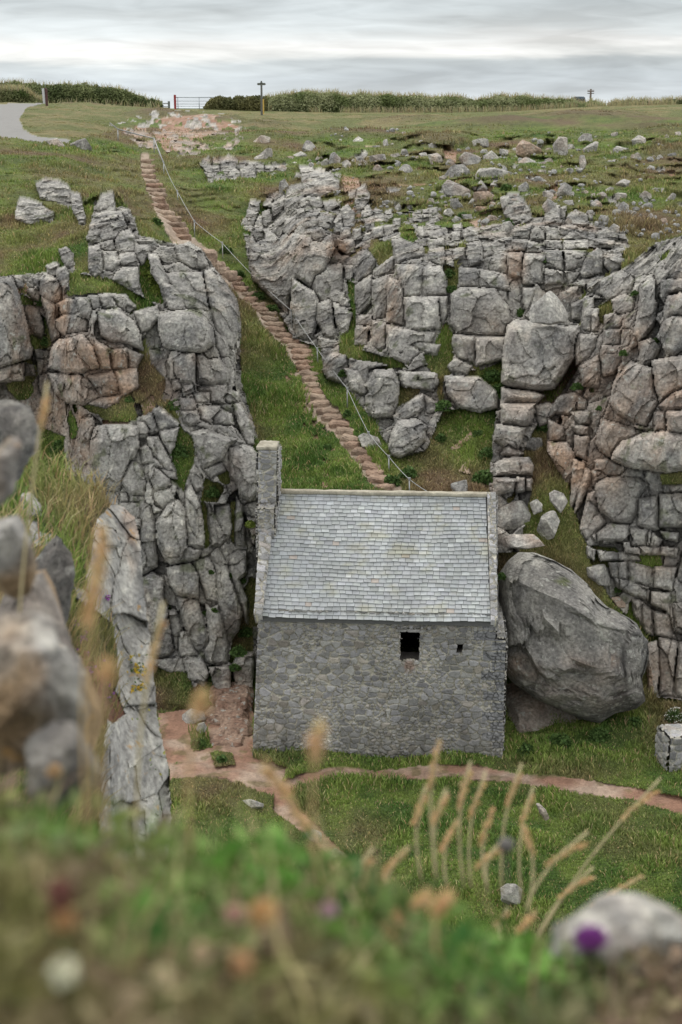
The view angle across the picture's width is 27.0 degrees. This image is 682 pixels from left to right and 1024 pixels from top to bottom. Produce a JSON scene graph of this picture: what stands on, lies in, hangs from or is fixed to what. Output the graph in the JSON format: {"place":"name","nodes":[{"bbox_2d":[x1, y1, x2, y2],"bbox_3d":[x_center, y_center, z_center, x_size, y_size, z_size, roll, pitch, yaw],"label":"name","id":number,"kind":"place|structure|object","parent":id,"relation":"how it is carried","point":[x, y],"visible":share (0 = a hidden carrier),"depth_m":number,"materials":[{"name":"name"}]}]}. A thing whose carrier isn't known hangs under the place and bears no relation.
{"place":"outdoors","nodes":[
{"label":"outdoors","id":0,"kind":"place"},
{"bbox_2d":[0,399,38,481],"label":"rock","id":1,"kind":"object","parent":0,"point":[17,418],"visible":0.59,"depth_m":6.36,"materials":[{"name":"stone"}]},
{"bbox_2d":[0,102,70,142],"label":"road","id":2,"kind":"structure","parent":0,"point":[11,113],"depth_m":86.94,"materials":[{"name":"grey asphalt"}]},
{"bbox_2d":[0,569,101,750],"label":"rock","id":3,"kind":"object","parent":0,"point":[41,597],"visible":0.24,"depth_m":4.65,"materials":[{"name":"stone"}]},
{"bbox_2d":[0,437,169,860],"bbox_3d":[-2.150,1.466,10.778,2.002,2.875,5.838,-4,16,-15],"label":"slope","id":4,"kind":"structure","parent":0,"point":[112,711],"depth_m":11.98,"materials":[{"name":"green plant"}]},
{"bbox_2d":[36,536,74,624],"bbox_3d":[-1.584,0.445,7.891,0.238,0.556,0.356,0,16,0],"label":"rock","id":5,"kind":"object","parent":4,"relation":"on","point":[54,560],"visible":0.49,"depth_m":7.82,"materials":[{"name":"stone"}]},
{"bbox_2d":[20,492,171,890],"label":"cliff","id":6,"kind":"structure","parent":0,"point":[122,579],"depth_m":12.42,"materials":[{"name":"stone"}]},
{"bbox_2d":[0,752,681,1023],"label":"bank","id":7,"kind":"structure","parent":0,"point":[341,996],"depth_m":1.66,"materials":[{"name":"green plant"}]},
{"bbox_2d":[0,436,22,505],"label":"rock","id":8,"kind":"object","parent":7,"relation":"on","point":[11,448],"visible":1,"depth_m":3.29,"materials":[{"name":"stone"}]},
{"bbox_2d":[0,515,37,598],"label":"rock","id":9,"kind":"object","parent":7,"relation":"on","point":[12,533],"visible":0.94,"depth_m":3.55,"materials":[{"name":"stone"}]},
{"bbox_2d":[13,382,52,775],"bbox_3d":[-0.707,0.173,3.234,0.158,0.934,0.028,-11,19,-35],"label":"grass stalk","id":10,"kind":"object","parent":7,"relation":"on","point":[45,402],"depth_m":3.18,"materials":[{"name":"beige plant"}]},
{"bbox_2d":[0,612,88,774],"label":"rock","id":11,"kind":"object","parent":7,"relation":"on","point":[40,682],"visible":0.88,"depth_m":2.88,"materials":[{"name":"stone"}]},
{"bbox_2d":[42,873,76,955],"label":"flower","id":12,"kind":"object","parent":7,"relation":"on","point":[59,891],"visible":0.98,"depth_m":1.18,"materials":[{"name":"red plant"}]},
{"bbox_2d":[24,720,99,810],"bbox_3d":[-0.476,0.438,2.425,0.133,0.149,0.125,0,16,0],"label":"rock","id":13,"kind":"object","parent":7,"relation":"on","point":[53,742],"visible":0.77,"depth_m":2.39,"materials":[{"name":"stone"}]},
{"bbox_2d":[51,908,77,998],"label":"flower","id":14,"kind":"object","parent":7,"relation":"on","point":[64,920],"visible":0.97,"depth_m":1.18,"materials":[{"name":"brown plant"}]},
{"bbox_2d":[48,955,81,1012],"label":"flower","id":15,"kind":"object","parent":7,"relation":"on","point":[63,972],"visible":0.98,"depth_m":1.08,"materials":[{"name":"white plant"}]},
{"bbox_2d":[79,566,103,851],"bbox_3d":[-0.314,0.248,1.785,0.026,0.367,0.067,7,17,23],"label":"grass stalk","id":16,"kind":"object","parent":7,"relation":"on","point":[90,598],"depth_m":1.76,"materials":[{"name":"beige plant"}]},
{"bbox_2d":[135,602,166,839],"bbox_3d":[-0.374,0.410,2.750,0.030,0.478,0.106,14,21,40],"label":"grass stalk","id":17,"kind":"object","parent":7,"relation":"on","point":[155,644],"depth_m":2.73,"materials":[{"name":"beige plant"}]},
{"bbox_2d":[259,756,317,880],"bbox_3d":[-0.073,0.463,2.141,0.114,0.188,0.026,9,18,28],"label":"grass stalk","id":18,"kind":"object","parent":7,"relation":"on","point":[269,772],"depth_m":2.13,"materials":[{"name":"beige plant"}]},
{"bbox_2d":[306,716,328,887],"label":"grass stalk","id":19,"kind":"object","parent":7,"relation":"on","point":[315,747],"depth_m":1.56,"materials":[{"name":"beige plant"}]},
{"bbox_2d":[291,807,353,926],"bbox_3d":[-0.028,0.667,2.685,0.142,0.218,0.029,9,18,28],"label":"grass stalk","id":20,"kind":"object","parent":7,"relation":"on","point":[305,823],"depth_m":2.68,"materials":[{"name":"beige plant"}]},
{"bbox_2d":[0,751,680,1023],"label":"dry grass","id":21,"kind":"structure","parent":7,"relation":"on","point":[278,944],"depth_m":1.48,"materials":[{"name":"beige plant"}]},
{"bbox_2d":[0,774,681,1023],"bbox_3d":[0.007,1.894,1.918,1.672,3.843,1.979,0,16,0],"label":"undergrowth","id":22,"kind":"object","parent":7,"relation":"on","point":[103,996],"visible":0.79,"depth_m":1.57,"materials":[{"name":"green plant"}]},
{"bbox_2d":[45,763,62,817],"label":"flower","id":23,"kind":"object","parent":22,"relation":"on","point":[51,771],"visible":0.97,"depth_m":2.19,"materials":[{"name":"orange plant"}]},
{"bbox_2d":[87,524,110,828],"bbox_3d":[-0.316,0.226,1.837,0.031,0.424,0.066,8,18,26],"label":"grass stalk","id":24,"kind":"object","parent":22,"relation":"on","point":[100,556],"depth_m":1.81,"materials":[{"name":"beige plant"}]},
{"bbox_2d":[96,656,118,853],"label":"grass stalk","id":25,"kind":"object","parent":22,"relation":"on","point":[106,668],"depth_m":1.60,"materials":[{"name":"beige plant"}]},
{"bbox_2d":[151,963,176,1016],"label":"flower","id":26,"kind":"object","parent":22,"relation":"on","point":[162,974],"visible":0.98,"depth_m":1.09,"materials":[{"name":"brown plant"}]},
{"bbox_2d":[186,686,212,853],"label":"grass stalk","id":27,"kind":"object","parent":22,"relation":"on","point":[199,701],"depth_m":1.67,"materials":[{"name":"beige plant"}]},
{"bbox_2d":[188,940,213,1023],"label":"flower","id":28,"kind":"object","parent":22,"relation":"on","point":[202,952],"visible":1,"depth_m":1.11,"materials":[{"name":"brown plant"}]},
{"bbox_2d":[223,903,245,983],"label":"flower","id":29,"kind":"object","parent":22,"relation":"on","point":[234,914],"visible":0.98,"depth_m":1.30,"materials":[{"name":"pink plant"}]},
{"bbox_2d":[230,949,254,1023],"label":"flower","id":30,"kind":"object","parent":22,"relation":"on","point":[241,965],"visible":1,"depth_m":1.12,"materials":[{"name":"orange plant"}]},
{"bbox_2d":[248,897,278,990],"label":"flower","id":31,"kind":"object","parent":22,"relation":"on","point":[259,918],"visible":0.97,"depth_m":1.30,"materials":[{"name":"orange plant"}]},
{"bbox_2d":[319,901,337,977],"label":"flower","id":32,"kind":"object","parent":22,"relation":"on","point":[328,911],"visible":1,"depth_m":1.47,"materials":[{"name":"purple plant"}]},
{"bbox_2d":[549,892,681,980],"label":"rock","id":33,"kind":"object","parent":22,"relation":"on","point":[634,917],"visible":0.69,"depth_m":1.99,"materials":[{"name":"stone"}]},
{"bbox_2d":[374,906,402,968],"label":"grass stalk","id":34,"kind":"object","parent":7,"relation":"on","point":[395,916],"depth_m":1.81,"materials":[{"name":"brown plant"}]},
{"bbox_2d":[373,846,409,883],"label":"grass stalk","id":35,"kind":"object","parent":7,"relation":"on","point":[391,865],"depth_m":2.84,"materials":[{"name":"beige plant"}]},
{"bbox_2d":[392,887,433,944],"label":"grass stalk","id":36,"kind":"object","parent":7,"relation":"on","point":[425,896],"depth_m":1.93,"materials":[{"name":"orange plant"}]},
{"bbox_2d":[410,785,428,880],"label":"grass stalk","id":37,"kind":"object","parent":7,"relation":"on","point":[418,807],"depth_m":3.40,"materials":[{"name":"beige plant"}]},
{"bbox_2d":[427,739,441,866],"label":"grass stalk","id":38,"kind":"object","parent":7,"relation":"on","point":[430,782],"depth_m":3.23,"materials":[{"name":"beige plant"}]},
{"bbox_2d":[430,788,449,880],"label":"grass stalk","id":39,"kind":"object","parent":7,"relation":"on","point":[442,803],"depth_m":3.10,"materials":[{"name":"beige plant"}]},
{"bbox_2d":[427,887,457,955],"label":"grass stalk","id":40,"kind":"object","parent":7,"relation":"on","point":[441,903],"depth_m":1.67,"materials":[{"name":"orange plant"}]},
{"bbox_2d":[438,818,458,887],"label":"grass stalk","id":41,"kind":"object","parent":7,"relation":"on","point":[448,838],"depth_m":3.56,"materials":[{"name":"beige plant"}]},
{"bbox_2d":[457,761,472,887],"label":"grass stalk","id":42,"kind":"object","parent":7,"relation":"on","point":[469,773],"depth_m":3.54,"materials":[{"name":"beige plant"}]},
{"bbox_2d":[467,771,487,887],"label":"grass stalk","id":43,"kind":"object","parent":7,"relation":"on","point":[477,795],"depth_m":3.83,"materials":[{"name":"beige plant"}]},
{"bbox_2d":[478,807,494,893],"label":"grass stalk","id":44,"kind":"object","parent":7,"relation":"on","point":[482,838],"depth_m":3.56,"materials":[{"name":"beige plant"}]},
{"bbox_2d":[474,844,502,887],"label":"grass stalk","id":45,"kind":"object","parent":7,"relation":"on","point":[488,856],"depth_m":3.57,"materials":[{"name":"beige plant"}]},
{"bbox_2d":[498,837,514,950],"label":"thistle","id":46,"kind":"object","parent":7,"relation":"on","point":[506,845],"visible":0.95,"depth_m":2.33,"materials":[{"name":"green plant"}]},
{"bbox_2d":[500,763,523,894],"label":"grass stalk","id":47,"kind":"object","parent":7,"relation":"on","point":[513,789],"depth_m":3.69,"materials":[{"name":"beige plant"}]},
{"bbox_2d":[515,910,536,933],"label":"grass stalk","id":48,"kind":"object","parent":7,"relation":"on","point":[527,922],"depth_m":3.33,"materials":[{"name":"beige plant"}]},
{"bbox_2d":[518,786,534,900],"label":"grass stalk","id":49,"kind":"object","parent":7,"relation":"on","point":[531,800],"depth_m":4.00,"materials":[{"name":"beige plant"}]},
{"bbox_2d":[522,824,535,914],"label":"grass stalk","id":50,"kind":"object","parent":7,"relation":"on","point":[529,842],"depth_m":3.43,"materials":[{"name":"beige plant"}]},
{"bbox_2d":[524,831,588,907],"bbox_3d":[0.540,0.895,3.581,0.200,0.164,0.030,-8,18,-27],"label":"grass stalk","id":51,"kind":"object","parent":7,"relation":"on","point":[566,850],"depth_m":3.58,"materials":[{"name":"beige plant"}]},
{"bbox_2d":[537,866,595,935],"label":"grass stalk","id":52,"kind":"object","parent":7,"relation":"on","point":[581,881],"depth_m":3.91,"materials":[{"name":"beige plant"}]},
{"bbox_2d":[574,922,609,1022],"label":"thistle","id":53,"kind":"object","parent":7,"relation":"on","point":[591,940],"visible":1,"depth_m":1.64,"materials":[{"name":"purple plant"}]},
{"bbox_2d":[0,109,681,699],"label":"cliff","id":54,"kind":"structure","parent":0,"point":[616,455],"depth_m":46.96,"materials":[{"name":"stone"}]},
{"bbox_2d":[229,644,246,656],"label":"plant","id":55,"kind":"object","parent":54,"relation":"on","point":[235,651],"visible":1,"depth_m":44.96,"materials":[{"name":"green plant"}]},
{"bbox_2d":[529,291,567,324],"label":"boulder","id":56,"kind":"object","parent":54,"relation":"on","point":[547,308],"visible":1,"depth_m":46.87,"materials":[{"name":"stone"}]},
{"bbox_2d":[0,109,681,707],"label":"grass slope","id":57,"kind":"structure","parent":0,"point":[594,123],"depth_m":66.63,"materials":[{"name":"green plant"}]},
{"bbox_2d":[70,138,91,150],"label":"boulder","id":58,"kind":"object","parent":57,"relation":"on","point":[83,144],"visible":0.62,"depth_m":75.20,"materials":[{"name":"stone"}]},
{"bbox_2d":[168,443,188,457],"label":"plant","id":59,"kind":"object","parent":57,"relation":"on","point":[179,448],"visible":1,"depth_m":45.38,"materials":[{"name":"green plant"}]},
{"bbox_2d":[140,159,395,490],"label":"stone steps","id":60,"kind":"structure","parent":57,"relation":"on","point":[330,416],"depth_m":53.02,"materials":[{"name":"stone"}]},
{"bbox_2d":[110,123,425,490],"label":"handrail","id":61,"kind":"object","parent":57,"relation":"on","point":[368,432],"visible":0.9,"depth_m":56.51,"materials":[{"name":"metal"}]},
{"bbox_2d":[18,112,681,705],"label":"bare earth","id":62,"kind":"structure","parent":57,"relation":"on","point":[222,124],"depth_m":65.10,"materials":[{"name":"soil"}]},
{"bbox_2d":[358,433,380,447],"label":"boulder","id":63,"kind":"object","parent":57,"relation":"on","point":[365,439],"visible":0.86,"depth_m":47.27,"materials":[{"name":"stone"}]},
{"bbox_2d":[397,465,418,478],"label":"plant","id":64,"kind":"object","parent":57,"relation":"on","point":[411,471],"visible":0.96,"depth_m":45.41,"materials":[{"name":"green plant"}]},
{"bbox_2d":[435,399,451,411],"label":"plant","id":65,"kind":"object","parent":57,"relation":"on","point":[442,404],"visible":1,"depth_m":47.74,"materials":[{"name":"green plant"}]},
{"bbox_2d":[442,180,470,197],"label":"boulder","id":66,"kind":"object","parent":57,"relation":"on","point":[450,188],"visible":0.72,"depth_m":63.95,"materials":[{"name":"stone"}]},
{"bbox_2d":[445,164,469,177],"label":"boulder","id":67,"kind":"object","parent":57,"relation":"on","point":[455,169],"visible":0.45,"depth_m":69.63,"materials":[{"name":"stone"}]},
{"bbox_2d":[450,480,467,491],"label":"boulder","id":68,"kind":"object","parent":57,"relation":"on","point":[458,486],"visible":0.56,"depth_m":44.59,"materials":[{"name":"stone"}]},
{"bbox_2d":[459,152,480,165],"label":"boulder","id":69,"kind":"object","parent":57,"relation":"on","point":[466,158],"visible":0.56,"depth_m":72.75,"materials":[{"name":"stone"}]},
{"bbox_2d":[471,469,492,484],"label":"plant","id":70,"kind":"object","parent":57,"relation":"on","point":[476,477],"visible":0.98,"depth_m":45.29,"materials":[{"name":"green plant"}]},
{"bbox_2d":[473,191,496,205],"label":"boulder","id":71,"kind":"object","parent":57,"relation":"on","point":[481,195],"visible":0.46,"depth_m":61.25,"materials":[{"name":"stone"}]},
{"bbox_2d":[480,369,500,381],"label":"plant","id":72,"kind":"object","parent":57,"relation":"on","point":[489,373],"visible":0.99,"depth_m":49.16,"materials":[{"name":"green plant"}]},
{"bbox_2d":[475,167,513,180],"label":"boulder","id":73,"kind":"object","parent":57,"relation":"on","point":[488,172],"visible":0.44,"depth_m":66.94,"materials":[{"name":"stone"}]},
{"bbox_2d":[330,126,680,239],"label":"scree","id":74,"kind":"structure","parent":57,"relation":"on","point":[486,221],"depth_m":64.14,"materials":[{"name":"stone"}]},
{"bbox_2d":[498,500,530,529],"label":"boulder","id":75,"kind":"object","parent":57,"relation":"on","point":[516,514],"visible":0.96,"depth_m":44.38,"materials":[{"name":"stone"}]},
{"bbox_2d":[516,140,541,157],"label":"boulder","id":76,"kind":"object","parent":57,"relation":"on","point":[524,148],"visible":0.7,"depth_m":75.92,"materials":[{"name":"stone"}]},
{"bbox_2d":[525,437,542,451],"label":"boulder","id":77,"kind":"object","parent":57,"relation":"on","point":[533,444],"visible":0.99,"depth_m":46.79,"materials":[{"name":"stone"}]},
{"bbox_2d":[530,499,541,514],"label":"boulder","id":78,"kind":"object","parent":57,"relation":"on","point":[536,506],"visible":1,"depth_m":44.26,"materials":[{"name":"stone"}]},
{"bbox_2d":[537,510,559,539],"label":"boulder","id":79,"kind":"object","parent":57,"relation":"on","point":[548,524],"visible":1,"depth_m":43.92,"materials":[{"name":"stone"}]},
{"bbox_2d":[549,490,567,512],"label":"boulder","id":80,"kind":"object","parent":57,"relation":"on","point":[558,500],"visible":1,"depth_m":44.25,"materials":[{"name":"stone"}]},
{"bbox_2d":[553,137,567,155],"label":"boulder","id":81,"kind":"object","parent":57,"relation":"on","point":[560,145],"visible":0.81,"depth_m":76.27,"materials":[{"name":"stone"}]},
{"bbox_2d":[557,182,572,197],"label":"boulder","id":82,"kind":"object","parent":57,"relation":"on","point":[565,188],"visible":0.76,"depth_m":60.80,"materials":[{"name":"stone"}]},
{"bbox_2d":[586,564,610,585],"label":"boulder","id":83,"kind":"object","parent":57,"relation":"on","point":[598,574],"visible":1,"depth_m":43.67,"materials":[{"name":"stone"}]},
{"bbox_2d":[0,102,681,138],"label":"mown grass","id":84,"kind":"structure","parent":0,"point":[296,119],"depth_m":112.55,"materials":[{"name":"green plant"}]},
{"bbox_2d":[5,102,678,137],"bbox_3d":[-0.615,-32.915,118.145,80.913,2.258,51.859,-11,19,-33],"label":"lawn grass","id":85,"kind":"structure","parent":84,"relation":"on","point":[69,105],"depth_m":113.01,"materials":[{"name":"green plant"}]},
{"bbox_2d":[0,0,681,107],"label":"sky","id":86,"kind":"structure","parent":0,"point":[165,49],"materials":[{"name":"grey"}]},
{"bbox_2d":[157,697,681,971],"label":"gorge grass","id":87,"kind":"structure","parent":0,"point":[591,818],"depth_m":36.68,"materials":[{"name":"green plant"}]},
{"bbox_2d":[157,706,681,1006],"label":"gorge floor","id":88,"kind":"structure","parent":0,"point":[490,866],"depth_m":36.78,"materials":[{"name":"green plant"}]},
{"bbox_2d":[204,682,253,746],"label":"rock steps","id":89,"kind":"object","parent":88,"relation":"on","point":[231,707],"visible":0.71,"depth_m":42.62,"materials":[{"name":"stone"}]},
{"bbox_2d":[252,440,507,758],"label":"chapel","id":90,"kind":"structure","parent":88,"relation":"on","point":[352,586],"depth_m":39.78,"materials":[{"name":"stone"}]},
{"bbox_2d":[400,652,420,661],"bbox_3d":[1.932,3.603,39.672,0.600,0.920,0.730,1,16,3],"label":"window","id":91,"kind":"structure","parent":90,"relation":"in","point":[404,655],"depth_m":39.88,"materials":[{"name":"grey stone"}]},
{"bbox_2d":[159,707,681,866],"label":"footpath","id":92,"kind":"structure","parent":88,"relation":"on","point":[175,733],"depth_m":39.19,"materials":[{"name":"soil"}]},
{"bbox_2d":[182,710,205,723],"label":"boulder","id":93,"kind":"object","parent":92,"relation":"on","point":[187,714],"visible":0.58,"depth_m":42.40,"materials":[{"name":"stone"}]},
{"bbox_2d":[501,883,520,904],"bbox_3d":[3.922,8.805,32.730,0.517,0.547,0.361,0,16,0],"label":"boulder","id":94,"kind":"object","parent":88,"relation":"on","point":[513,893],"visible":0.75,"depth_m":32.61,"materials":[{"name":"stone"}]},
{"bbox_2d":[505,683,580,732],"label":"boulder","id":95,"kind":"object","parent":88,"relation":"on","point":[528,712],"visible":0.37,"depth_m":42.30,"materials":[{"name":"stone"}]},
{"bbox_2d":[549,732,571,748],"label":"plant","id":96,"kind":"object","parent":88,"relation":"on","point":[560,739],"visible":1,"depth_m":40.48,"materials":[{"name":"green plant"}]},
{"bbox_2d":[499,552,648,722],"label":"boulder","id":97,"kind":"object","parent":88,"relation":"on","point":[577,647],"visible":0.96,"depth_m":40.60,"materials":[{"name":"stone"}]},
{"bbox_2d":[501,534,544,548],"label":"boulder","id":98,"kind":"object","parent":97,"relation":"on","point":[522,541],"visible":1,"depth_m":42.57,"materials":[{"name":"stone"}]},
{"bbox_2d":[587,727,611,742],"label":"plant","id":99,"kind":"object","parent":88,"relation":"on","point":[600,734],"visible":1,"depth_m":41.01,"materials":[{"name":"green plant"}]},
{"bbox_2d":[654,723,681,771],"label":"rock","id":100,"kind":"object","parent":88,"relation":"on","point":[668,737],"depth_m":39.30,"materials":[{"name":"grey stone"}]},
{"bbox_2d":[664,707,681,722],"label":"flowering plant","id":101,"kind":"object","parent":100,"relation":"on","point":[671,714],"visible":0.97,"depth_m":41.83,"materials":[{"name":"green plant"}]},
{"bbox_2d":[539,778,660,936],"bbox_3d":[0.780,1.055,4.310,0.403,0.492,0.029,-5,17,-17],"label":"grass stalk","id":102,"kind":"object","parent":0,"point":[642,800],"depth_m":4.30,"materials":[{"name":"beige plant"}]},
{"bbox_3d":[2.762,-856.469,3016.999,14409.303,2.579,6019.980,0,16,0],"label":"ground","id":103,"kind":"structure","parent":0,"visible":0},
{"bbox_2d":[0,82,42,102],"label":"tall grass","id":104,"kind":"structure","parent":103,"relation":"on","point":[16,93],"depth_m":127.96,"materials":[{"name":"green plant"}]},
{"bbox_2d":[0,77,163,107],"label":"hedge","id":105,"kind":"object","parent":103,"relation":"on","point":[81,92],"visible":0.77,"depth_m":142.98,"materials":[{"name":"green plant"}]},
{"bbox_2d":[203,95,267,110],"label":"hedge","id":106,"kind":"object","parent":103,"relation":"on","point":[242,103],"visible":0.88,"depth_m":139.29,"materials":[{"name":"green plant"}]},
{"bbox_2d":[263,87,607,112],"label":"hedge","id":107,"kind":"object","parent":103,"relation":"on","point":[308,100],"visible":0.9,"depth_m":143.01,"materials":[{"name":"green plant"}]},
{"bbox_2d":[602,96,681,105],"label":"tall grass","id":108,"kind":"structure","parent":103,"relation":"on","point":[669,100],"depth_m":142.88,"materials":[{"name":"green plant"}]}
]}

